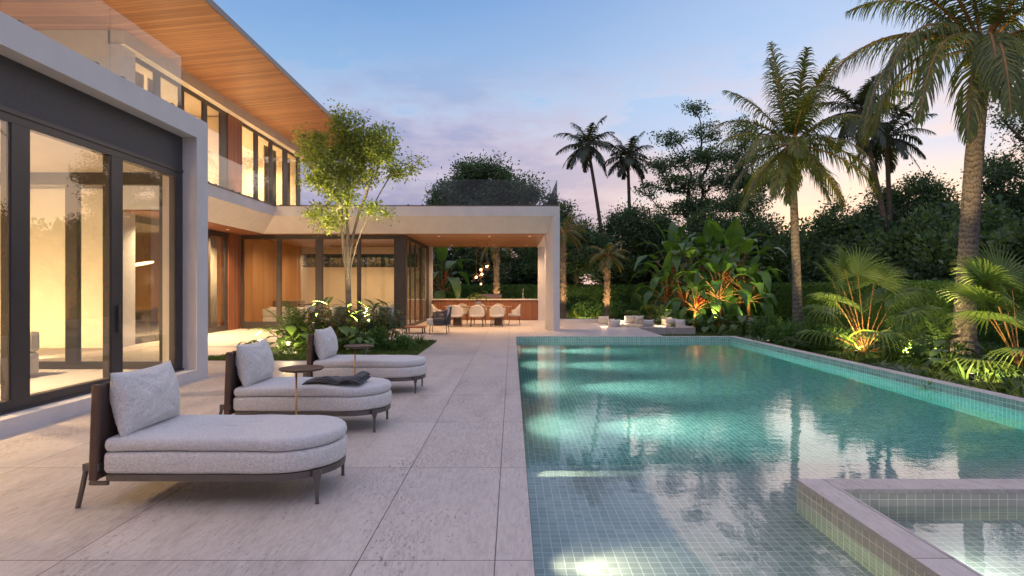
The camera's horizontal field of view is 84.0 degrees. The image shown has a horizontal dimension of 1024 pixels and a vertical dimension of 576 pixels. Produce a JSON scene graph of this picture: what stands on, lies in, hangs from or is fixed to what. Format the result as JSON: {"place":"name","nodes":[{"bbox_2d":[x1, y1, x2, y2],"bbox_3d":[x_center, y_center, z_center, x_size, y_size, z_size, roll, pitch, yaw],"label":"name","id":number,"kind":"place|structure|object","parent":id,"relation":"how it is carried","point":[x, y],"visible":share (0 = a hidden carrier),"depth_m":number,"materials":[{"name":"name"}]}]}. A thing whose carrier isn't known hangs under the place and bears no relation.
{"place":"outdoors","nodes":[
{"label":"outdoors","id":0,"kind":"place"},
{"bbox_2d":[135,310,158,332],"bbox_3d":[-13.400,1.205,20.600,1.100,0.750,2.200,0,0,0],"label":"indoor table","id":1,"kind":"object","parent":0,"point":[142,326],"visible":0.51,"depth_m":20.32,"materials":[{"name":"brown wood"}]},
{"bbox_2d":[208,339,436,360],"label":"grass","id":2,"kind":"structure","parent":0,"point":[302,353],"depth_m":13.66,"materials":[{"name":"green plant"}]},
{"bbox_2d":[255,325,308,349],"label":"broadleaf plant","id":3,"kind":"object","parent":2,"relation":"on","point":[291,330],"visible":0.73,"depth_m":13.95,"materials":[{"name":"green plant"}]},
{"bbox_2d":[245,300,322,345],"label":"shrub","id":4,"kind":"object","parent":2,"relation":"on","point":[289,318],"visible":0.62,"depth_m":14.76,"materials":[{"name":"green plant"}]},
{"bbox_2d":[265,306,331,344],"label":"feather palm","id":5,"kind":"object","parent":2,"relation":"on","point":[308,319],"visible":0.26,"depth_m":15.16,"materials":[{"name":"green plant"}]},
{"bbox_2d":[306,297,355,332],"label":"flowering shrub","id":6,"kind":"object","parent":2,"relation":"on","point":[328,323],"visible":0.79,"depth_m":15.21,"materials":[{"name":"green plant"}]},
{"bbox_2d":[338,333,378,350],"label":"broadleaf plant","id":7,"kind":"object","parent":2,"relation":"on","point":[359,339],"visible":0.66,"depth_m":13.81,"materials":[{"name":"green plant"}]},
{"bbox_2d":[288,98,431,344],"bbox_3d":[-4.118,-1.793,15.532,3.858,6.730,2.588,0,0,0],"label":"courtyard tree","id":8,"kind":"object","parent":2,"relation":"on","point":[369,147],"visible":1,"depth_m":15.30,"materials":[{"name":"green plant"}]},
{"bbox_2d":[335,299,385,335],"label":"cane plant","id":9,"kind":"object","parent":2,"relation":"on","point":[353,318],"visible":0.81,"depth_m":14.82,"materials":[{"name":"green plant"}]},
{"bbox_2d":[351,298,394,335],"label":"cane plant","id":10,"kind":"object","parent":2,"relation":"on","point":[372,320],"visible":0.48,"depth_m":15.53,"materials":[{"name":"green plant"}]},
{"bbox_2d":[355,321,392,350],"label":"leafy bush","id":11,"kind":"object","parent":2,"relation":"on","point":[382,341],"visible":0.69,"depth_m":14.34,"materials":[{"name":"green plant"}]},
{"bbox_2d":[365,304,411,339],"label":"cane plant","id":12,"kind":"object","parent":2,"relation":"on","point":[389,324],"visible":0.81,"depth_m":15.00,"materials":[{"name":"green plant"}]},
{"bbox_2d":[390,331,417,350],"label":"leafy bush","id":13,"kind":"object","parent":2,"relation":"on","point":[405,341],"visible":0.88,"depth_m":14.29,"materials":[{"name":"green plant"}]},
{"bbox_2d":[0,319,664,575],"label":"terrace","id":14,"kind":"structure","parent":0,"point":[432,481],"depth_m":4.32,"materials":[{"name":"stone"}]},
{"bbox_2d":[75,360,346,507],"bbox_3d":[-2.251,1.111,4.540,1.842,0.978,0.854,0,0,0],"label":"chaise lounge","id":15,"kind":"object","parent":14,"relation":"on","point":[141,429],"visible":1,"depth_m":4.18,"materials":[{"name":"grey fabric"}]},
{"bbox_2d":[0,0,559,436],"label":"modern house","id":16,"kind":"structure","parent":14,"relation":"on","point":[167,127],"depth_m":15.20,"materials":[{"name":"white paint"}]},
{"bbox_2d":[0,331,39,379],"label":"sofa","id":17,"kind":"object","parent":16,"relation":"on","point":[34,347],"visible":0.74,"depth_m":9.11,"materials":[{"name":"beige fabric"}]},
{"bbox_2d":[0,172,162,368],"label":"sliding door","id":18,"kind":"structure","parent":16,"relation":"in","point":[72,181],"depth_m":10.02,"materials":[{"name":"brown metal"}]},
{"bbox_2d":[0,110,182,412],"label":"sliding door","id":19,"kind":"structure","parent":16,"relation":"in","point":[15,130],"depth_m":6.97,"materials":[{"name":"brown metal"}]},
{"bbox_2d":[137,307,158,332],"bbox_3d":[-12.528,1.126,19.600,0.544,0.911,0.622,0,0,0],"label":"dining chair","id":20,"kind":"object","parent":16,"relation":"on","point":[150,316],"visible":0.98,"depth_m":19.40,"materials":[{"name":"brown fabric"}]},
{"bbox_2d":[135,56,226,187],"bbox_3d":[-10.625,-4.770,18.470,0.056,3.500,5.380,0,0,0],"label":"upper window","id":21,"kind":"structure","parent":16,"relation":"in","point":[157,75],"depth_m":19.61,"materials":[{"name":"brown metal"}]},
{"bbox_2d":[135,215,227,343],"bbox_3d":[-10.625,-0.230,18.490,0.056,3.660,5.420,0,0,0],"label":"sliding door","id":22,"kind":"structure","parent":16,"relation":"in","point":[139,219],"depth_m":20.00,"materials":[{"name":"brown metal"}]},
{"bbox_2d":[242,122,299,204],"bbox_3d":[-10.625,-4.770,25.370,0.056,3.500,6.160,0,0,0],"label":"upper window","id":23,"kind":"structure","parent":16,"relation":"in","point":[285,152],"depth_m":25.07,"materials":[{"name":"brown metal"}]},
{"bbox_2d":[263,307,330,321],"bbox_3d":[-8.600,1.155,23.690,3.200,0.771,0.980,0,0,0],"label":"sofa","id":24,"kind":"object","parent":16,"relation":"on","point":[267,316],"visible":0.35,"depth_m":23.22,"materials":[{"name":"beige fabric"}]},
{"bbox_2d":[241,235,396,328],"bbox_3d":[-7.425,-0.230,22.180,6.250,3.660,0.126,0,0,0],"label":"sliding door","id":25,"kind":"structure","parent":16,"relation":"in","point":[318,238],"depth_m":22.12,"materials":[{"name":"brown metal"}]},
{"bbox_2d":[407,236,428,325],"bbox_3d":[-4.165,-0.230,25.410,0.056,3.660,5.980,0,0,0],"label":"sliding door","id":26,"kind":"structure","parent":16,"relation":"in","point":[421,246],"depth_m":25.75,"materials":[{"name":"brown metal"}]},
{"bbox_2d":[278,365,323,414],"bbox_3d":[-2.220,1.220,6.000,0.450,0.760,0.450,0,0,0],"label":"side table","id":27,"kind":"object","parent":14,"relation":"on","point":[295,369],"visible":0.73,"depth_m":5.99,"materials":[{"name":"brown wood"}]},
{"bbox_2d":[219,339,391,432],"bbox_3d":[-2.331,1.111,6.630,1.842,0.978,0.854,0,0,0],"label":"chaise lounge","id":28,"kind":"object","parent":14,"relation":"on","point":[253,386],"visible":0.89,"depth_m":6.25,"materials":[{"name":"grey fabric"}]},
{"bbox_2d":[302,371,370,384],"bbox_3d":[-1.999,1.025,6.500,0.722,0.134,0.368,0,0,12],"label":"throw blanket","id":29,"kind":"object","parent":28,"relation":"on","point":[360,377],"visible":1,"depth_m":6.39,"materials":[{"name":"grey fabric"}]},
{"bbox_2d":[303,326,425,393],"bbox_3d":[-2.271,1.111,8.950,1.842,0.978,0.854,0,0,0],"label":"chaise lounge","id":30,"kind":"object","parent":14,"relation":"on","point":[322,346],"visible":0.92,"depth_m":8.58,"materials":[{"name":"grey fabric"}]},
{"bbox_2d":[376,306,402,333],"bbox_3d":[-4.199,1.099,19.504,0.946,1.005,0.882,0,0,12],"label":"lounge armchair","id":31,"kind":"object","parent":14,"relation":"on","point":[392,310],"visible":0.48,"depth_m":19.15,"materials":[{"name":"grey fabric"}]},
{"bbox_2d":[426,305,451,333],"bbox_3d":[-2.554,1.099,20.000,0.882,1.005,0.946,0,0,0],"label":"lounge armchair","id":32,"kind":"object","parent":14,"relation":"on","point":[444,320],"visible":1,"depth_m":19.65,"materials":[{"name":"grey fabric"}]},
{"bbox_2d":[444,306,511,325],"bbox_3d":[-1.460,1.190,24.300,2.900,0.820,1.040,0,0,0],"label":"dining table","id":33,"kind":"object","parent":14,"relation":"on","point":[458,321],"visible":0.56,"depth_m":24.08,"materials":[{"name":"brown wood"}]},
{"bbox_2d":[432,299,537,319],"bbox_3d":[-1.345,1.065,28.520,5.270,1.030,0.520,0,0,0],"label":"bar counter","id":34,"kind":"object","parent":14,"relation":"on","point":[528,309],"visible":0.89,"depth_m":28.30,"materials":[{"name":"brown wood"}]},
{"bbox_2d":[516,337,1023,444],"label":"pool basin","id":35,"kind":"object","parent":14,"relation":"in","point":[1016,405],"visible":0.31,"depth_m":12.20,"materials":[{"name":"tile"}]},
{"bbox_2d":[665,336,1023,401],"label":"pool coping","id":36,"kind":"object","parent":35,"relation":"on","point":[938,381],"visible":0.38,"depth_m":10.91,"materials":[{"name":"stone"}]},
{"bbox_2d":[797,484,1023,575],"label":"spa wall","id":37,"kind":"structure","parent":35,"relation":"on","point":[890,557],"depth_m":4.50,"materials":[{"name":"tile"}]},
{"bbox_2d":[796,479,1023,575],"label":"spa coping","id":38,"kind":"object","parent":37,"relation":"on","point":[929,558],"visible":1,"depth_m":4.27,"materials":[{"name":"stone"}]},
{"bbox_2d":[871,506,1023,575],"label":"spa water","id":39,"kind":"structure","parent":37,"relation":"in","point":[986,540],"depth_m":4.03,"materials":[{"name":"teal liquid"}]},
{"bbox_2d":[525,455,534,570],"bbox_3d":[3.663,2.302,2.535,7.067,1.396,8.070,0,0,0],"label":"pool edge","id":40,"kind":"object","parent":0,"point":[530,518],"visible":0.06,"depth_m":4.00,"materials":[{"name":"tile"}]},
{"bbox_2d":[213,0,1023,284],"label":"sky","id":41,"kind":"structure","parent":0,"point":[462,77],"materials":[{"name":"blue"}]},
{"bbox_2d":[516,341,1023,575],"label":"pool water","id":42,"kind":"structure","parent":0,"point":[671,458],"depth_m":6.16,"materials":[{"name":"teal liquid"}]},
{"bbox_2d":[568,316,1021,394],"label":"grass","id":43,"kind":"structure","parent":0,"point":[892,361],"depth_m":14.22,"materials":[{"name":"green plant"}]},
{"bbox_2d":[687,317,1001,385],"bbox_3d":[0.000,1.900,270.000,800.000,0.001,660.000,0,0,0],"label":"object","id":44,"kind":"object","parent":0,"point":[733,322],"depth_m":17.58,"materials":[{"name":"plant"}]},
{"bbox_2d":[302,255,342,266],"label":"boundary shrub","id":45,"kind":"object","parent":44,"relation":"on","point":[308,260],"visible":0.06,"depth_m":35.07,"materials":[{"name":"green plant"}]},
{"bbox_2d":[331,255,393,266],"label":"boundary shrub","id":46,"kind":"object","parent":44,"relation":"on","point":[373,260],"visible":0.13,"depth_m":36.10,"materials":[{"name":"green plant"}]},
{"bbox_2d":[390,247,450,297],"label":"boundary shrub","id":47,"kind":"object","parent":44,"relation":"on","point":[436,261],"visible":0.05,"depth_m":38.23,"materials":[{"name":"green plant"}]},
{"bbox_2d":[407,247,482,298],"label":"paddle plant","id":48,"kind":"object","parent":44,"relation":"on","point":[442,252],"visible":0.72,"depth_m":31.05,"materials":[{"name":"green plant"}]},
{"bbox_2d":[434,247,484,284],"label":"broadleaf tree","id":49,"kind":"object","parent":44,"relation":"on","point":[463,252],"visible":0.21,"depth_m":41.78,"materials":[{"name":"green plant"}]},
{"bbox_2d":[459,247,521,284],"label":"broadleaf tree","id":50,"kind":"object","parent":44,"relation":"on","point":[505,274],"visible":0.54,"depth_m":40.44,"materials":[{"name":"green plant"}]},
{"bbox_2d":[420,149,566,208],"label":"broadleaf tree","id":51,"kind":"object","parent":44,"relation":"on","point":[469,183],"visible":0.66,"depth_m":45.02,"materials":[{"name":"green plant"}]},
{"bbox_2d":[475,247,524,293],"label":"date palm","id":52,"kind":"object","parent":44,"relation":"on","point":[495,254],"visible":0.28,"depth_m":32.85,"materials":[{"name":"brown plant"}]},
{"bbox_2d":[507,247,537,284],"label":"broadleaf tree","id":53,"kind":"object","parent":44,"relation":"on","point":[531,253],"visible":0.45,"depth_m":40.86,"materials":[{"name":"green plant"}]},
{"bbox_2d":[501,256,588,284],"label":"boundary shrub","id":54,"kind":"object","parent":44,"relation":"on","point":[569,280],"visible":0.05,"depth_m":41.48,"materials":[{"name":"green plant"}]},
{"bbox_2d":[433,283,687,314],"bbox_3d":[-0.766,0.823,38.973,26.709,2.368,1.507,0,0,0],"label":"clipped hedge","id":55,"kind":"object","parent":44,"relation":"on","point":[593,294],"visible":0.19,"depth_m":38.60,"materials":[{"name":"green plant"}]},
{"bbox_2d":[560,212,591,318],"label":"date palm","id":56,"kind":"object","parent":44,"relation":"on","point":[567,233],"visible":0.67,"depth_m":33.84,"materials":[{"name":"plant"}]},
{"bbox_2d":[569,298,595,316],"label":"leafy bush","id":57,"kind":"object","parent":44,"relation":"on","point":[578,308],"visible":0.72,"depth_m":37.01,"materials":[{"name":"green plant"}]},
{"bbox_2d":[554,115,617,239],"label":"coconut palm","id":58,"kind":"object","parent":44,"relation":"on","point":[586,152],"visible":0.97,"depth_m":39.88,"materials":[{"name":"green plant"}]},
{"bbox_2d":[557,199,621,284],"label":"broadleaf tree","id":59,"kind":"object","parent":44,"relation":"on","point":[577,264],"visible":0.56,"depth_m":37.71,"materials":[{"name":"green plant"}]},
{"bbox_2d":[586,241,630,318],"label":"date palm","id":60,"kind":"object","parent":44,"relation":"on","point":[607,259],"visible":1,"depth_m":32.83,"materials":[{"name":"green plant"}]},
{"bbox_2d":[603,131,653,283],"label":"coconut palm","id":61,"kind":"object","parent":44,"relation":"on","point":[622,165],"visible":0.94,"depth_m":40.72,"materials":[{"name":"green plant"}]},
{"bbox_2d":[580,195,695,284],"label":"broadleaf tree","id":62,"kind":"object","parent":44,"relation":"on","point":[627,222],"visible":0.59,"depth_m":39.65,"materials":[{"name":"green plant"}]},
{"bbox_2d":[581,320,694,334],"bbox_3d":[5.400,1.908,25.575,4.000,0.624,5.250,0,0,0],"label":"sunken lounge","id":63,"kind":"object","parent":44,"relation":"on","point":[664,329],"visible":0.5,"depth_m":22.99,"materials":[{"name":"stone"}]},
{"bbox_2d":[633,248,695,317],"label":"paddle plant","id":64,"kind":"object","parent":44,"relation":"on","point":[667,265],"visible":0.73,"depth_m":28.43,"materials":[{"name":"green plant"}]},
{"bbox_2d":[627,219,706,315],"bbox_3d":[8.578,-0.889,30.364,4.618,5.667,5.007,0,0,4],"label":"paddle plant","id":65,"kind":"object","parent":44,"relation":"on","point":[676,246],"visible":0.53,"depth_m":30.05,"materials":[{"name":"green plant"}]},
{"bbox_2d":[655,260,712,325],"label":"paddle plant","id":66,"kind":"object","parent":44,"relation":"on","point":[677,303],"visible":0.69,"depth_m":27.70,"materials":[{"name":"green plant"}]},
{"bbox_2d":[630,99,740,223],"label":"broadleaf tree","id":67,"kind":"object","parent":44,"relation":"on","point":[699,158],"visible":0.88,"depth_m":40.95,"materials":[{"name":"green plant"}]},
{"bbox_2d":[664,271,724,331],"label":"paddle plant","id":68,"kind":"object","parent":44,"relation":"on","point":[694,307],"visible":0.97,"depth_m":25.08,"materials":[{"name":"green plant"}]},
{"bbox_2d":[649,230,739,324],"bbox_3d":[9.505,-0.448,29.405,4.492,5.078,4.300,0,0,-2],"label":"paddle plant","id":69,"kind":"object","parent":44,"relation":"on","point":[689,250],"visible":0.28,"depth_m":28.80,"materials":[{"name":"green plant"}]},
{"bbox_2d":[665,215,746,319],"bbox_3d":[10.655,-0.953,30.895,4.316,5.945,4.761,0,0,34],"label":"paddle plant","id":70,"kind":"object","parent":44,"relation":"on","point":[701,241],"visible":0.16,"depth_m":30.66,"materials":[{"name":"green plant"}]},
{"bbox_2d":[676,243,755,328],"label":"paddle plant","id":71,"kind":"object","parent":44,"relation":"on","point":[723,266],"visible":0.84,"depth_m":26.75,"materials":[{"name":"green plant"}]},
{"bbox_2d":[653,197,789,281],"bbox_3d":[15.122,-2.065,37.407,11.293,7.961,6.408,0,0,0],"label":"broadleaf tree","id":72,"kind":"object","parent":44,"relation":"on","point":[759,223],"visible":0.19,"depth_m":36.81,"materials":[{"name":"green plant"}]},
{"bbox_2d":[672,216,774,323],"bbox_3d":[11.118,-0.756,29.619,5.236,5.762,5.062,0,0,-39],"label":"paddle plant","id":73,"kind":"object","parent":44,"relation":"on","point":[727,239],"visible":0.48,"depth_m":28.95,"materials":[{"name":"green plant"}]},
{"bbox_2d":[692,217,786,318],"bbox_3d":[11.543,-0.717,28.719,4.709,5.774,4.362,0,0,-34],"label":"paddle plant","id":74,"kind":"object","parent":44,"relation":"on","point":[746,247],"visible":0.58,"depth_m":28.19,"materials":[{"name":"green plant"}]},
{"bbox_2d":[715,314,763,333],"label":"broadleaf plant","id":75,"kind":"object","parent":44,"relation":"on","point":[742,319],"visible":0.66,"depth_m":22.74,"materials":[{"name":"green plant"}]},
{"bbox_2d":[707,110,782,227],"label":"broadleaf tree","id":76,"kind":"object","parent":44,"relation":"on","point":[734,200],"visible":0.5,"depth_m":39.28,"materials":[{"name":"green plant"}]},
{"bbox_2d":[717,253,781,323],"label":"paddle plant","id":77,"kind":"object","parent":44,"relation":"on","point":[760,286],"visible":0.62,"depth_m":27.19,"materials":[{"name":"green plant"}]},
{"bbox_2d":[745,310,781,338],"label":"leafy bush","id":78,"kind":"object","parent":44,"relation":"on","point":[760,328],"visible":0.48,"depth_m":20.94,"materials":[{"name":"green plant"}]},
{"bbox_2d":[765,318,791,346],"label":"leafy bush","id":79,"kind":"object","parent":44,"relation":"on","point":[774,329],"visible":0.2,"depth_m":18.74,"materials":[{"name":"green plant"}]},
{"bbox_2d":[747,217,813,283],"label":"boundary shrub","id":80,"kind":"object","parent":44,"relation":"on","point":[782,239],"visible":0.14,"depth_m":35.01,"materials":[{"name":"green plant"}]},
{"bbox_2d":[711,41,882,325],"bbox_3d":[9.413,-3.131,19.020,5.217,10.075,4.635,0,0,-22],"label":"coconut palm","id":81,"kind":"object","parent":44,"relation":"on","point":[794,157],"visible":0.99,"depth_m":18.61,"materials":[{"name":"green plant"}]},
{"bbox_2d":[773,314,820,348],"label":"leafy bush","id":82,"kind":"object","parent":44,"relation":"on","point":[790,332],"visible":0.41,"depth_m":17.83,"materials":[{"name":"green plant"}]},
{"bbox_2d":[780,321,824,350],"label":"feather palm","id":83,"kind":"object","parent":44,"relation":"on","point":[805,336],"visible":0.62,"depth_m":16.54,"materials":[{"name":"green plant"}]},
{"bbox_2d":[796,324,843,354],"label":"feather palm","id":84,"kind":"object","parent":44,"relation":"on","point":[825,346],"visible":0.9,"depth_m":15.52,"materials":[{"name":"green plant"}]},
{"bbox_2d":[788,214,859,282],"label":"boundary shrub","id":85,"kind":"object","parent":44,"relation":"on","point":[809,259],"visible":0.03,"depth_m":32.09,"materials":[{"name":"green plant"}]},
{"bbox_2d":[804,318,860,353],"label":"leafy bush","id":86,"kind":"object","parent":44,"relation":"on","point":[846,346],"visible":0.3,"depth_m":16.09,"materials":[{"name":"green plant"}]},
{"bbox_2d":[774,188,902,282],"bbox_3d":[19.151,-1.979,33.345,7.596,7.775,5.496,0,0,-32],"label":"broadleaf tree","id":87,"kind":"object","parent":44,"relation":"on","point":[827,223],"visible":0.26,"depth_m":32.12,"materials":[{"name":"green plant"}]},
{"bbox_2d":[812,70,920,255],"bbox_3d":[17.675,-4.616,29.001,5.189,13.103,5.049,0,0,42],"label":"coconut palm","id":88,"kind":"object","parent":44,"relation":"on","point":[882,132],"visible":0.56,"depth_m":28.79,"materials":[{"name":"green plant"}]},
{"bbox_2d":[787,241,947,359],"bbox_3d":[9.799,0.558,15.700,3.770,3.787,3.775,0,0,39],"label":"fan palm","id":89,"kind":"object","parent":44,"relation":"on","point":[867,273],"visible":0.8,"depth_m":15.93,"materials":[{"name":"green plant"}]},
{"bbox_2d":[807,207,941,282],"bbox_3d":[19.121,-0.987,29.277,4.909,6.382,7.649,0,0,-37],"label":"boundary shrub","id":90,"kind":"object","parent":44,"relation":"on","point":[848,236],"visible":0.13,"depth_m":29.75,"materials":[{"name":"green plant"}]},
{"bbox_2d":[840,88,937,221],"bbox_3d":[19.639,-4.282,30.179,4.578,12.378,4.725,0,0,0],"label":"coconut palm","id":91,"kind":"object","parent":44,"relation":"on","point":[889,151],"visible":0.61,"depth_m":29.89,"materials":[{"name":"green plant"}]},
{"bbox_2d":[759,319,1023,397],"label":"ground cover","id":92,"kind":"object","parent":44,"relation":"on","point":[988,347],"visible":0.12,"depth_m":13.90,"materials":[{"name":"green plant"}]},
{"bbox_2d":[770,277,1023,347],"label":"clipped hedge","id":93,"kind":"object","parent":44,"relation":"on","point":[782,297],"visible":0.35,"depth_m":21.98,"materials":[{"name":"green plant"}]},
{"bbox_2d":[841,162,961,272],"bbox_3d":[21.781,-2.494,30.508,7.523,8.831,6.666,0,0,0],"label":"broadleaf tree","id":94,"kind":"object","parent":44,"relation":"on","point":[922,190],"visible":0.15,"depth_m":30.92,"materials":[{"name":"green plant"}]},
{"bbox_2d":[857,313,949,357],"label":"leafy bush","id":95,"kind":"object","parent":44,"relation":"on","point":[898,351],"visible":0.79,"depth_m":14.53,"materials":[{"name":"green plant"}]},
{"bbox_2d":[810,0,1023,358],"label":"coconut palm","id":96,"kind":"object","parent":44,"relation":"on","point":[992,56],"visible":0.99,"depth_m":14.43,"materials":[{"name":"green plant"}]},
{"bbox_2d":[896,334,949,366],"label":"leafy bush","id":97,"kind":"object","parent":44,"relation":"on","point":[913,356],"visible":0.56,"depth_m":13.84,"materials":[{"name":"green plant"}]},
{"bbox_2d":[849,198,1003,280],"bbox_3d":[19.511,-0.987,26.726,4.909,6.382,7.649,0,0,-25],"label":"boundary shrub","id":98,"kind":"object","parent":44,"relation":"on","point":[926,220],"visible":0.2,"depth_m":26.38,"materials":[{"name":"green plant"}]},
{"bbox_2d":[911,318,979,352],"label":"leafy bush","id":99,"kind":"object","parent":44,"relation":"on","point":[944,337],"visible":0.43,"depth_m":15.13,"materials":[{"name":"green plant"}]},
{"bbox_2d":[916,349,982,375],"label":"broadleaf plant","id":100,"kind":"object","parent":44,"relation":"on","point":[932,353],"visible":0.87,"depth_m":12.33,"materials":[{"name":"green plant"}]},
{"bbox_2d":[927,340,993,364],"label":"broadleaf plant","id":101,"kind":"object","parent":44,"relation":"on","point":[937,343],"visible":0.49,"depth_m":13.34,"materials":[{"name":"green plant"}]},
{"bbox_2d":[911,194,1023,280],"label":"boundary shrub","id":102,"kind":"object","parent":44,"relation":"on","point":[942,268],"visible":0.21,"depth_m":23.60,"materials":[{"name":"green plant"}]},
{"bbox_2d":[925,242,1023,379],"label":"fan palm","id":103,"kind":"object","parent":44,"relation":"on","point":[993,278],"visible":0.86,"depth_m":12.59,"materials":[{"name":"green plant"}]},
{"bbox_2d":[958,368,1006,390],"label":"strap leaf plant","id":104,"kind":"object","parent":44,"relation":"on","point":[982,385],"visible":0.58,"depth_m":10.35,"materials":[{"name":"green plant"}]},
{"bbox_2d":[958,136,1023,225],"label":"broadleaf tree","id":105,"kind":"object","parent":44,"relation":"on","point":[996,173],"visible":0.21,"depth_m":28.80,"materials":[{"name":"green plant"}]},
{"bbox_2d":[978,210,1023,273],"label":"boundary shrub","id":106,"kind":"object","parent":44,"relation":"on","point":[1014,236],"visible":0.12,"depth_m":21.24,"materials":[{"name":"green plant"}]},
{"bbox_2d":[986,96,1023,212],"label":"broadleaf tree","id":107,"kind":"object","parent":44,"relation":"on","point":[1019,137],"visible":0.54,"depth_m":27.96,"materials":[{"name":"green plant"}]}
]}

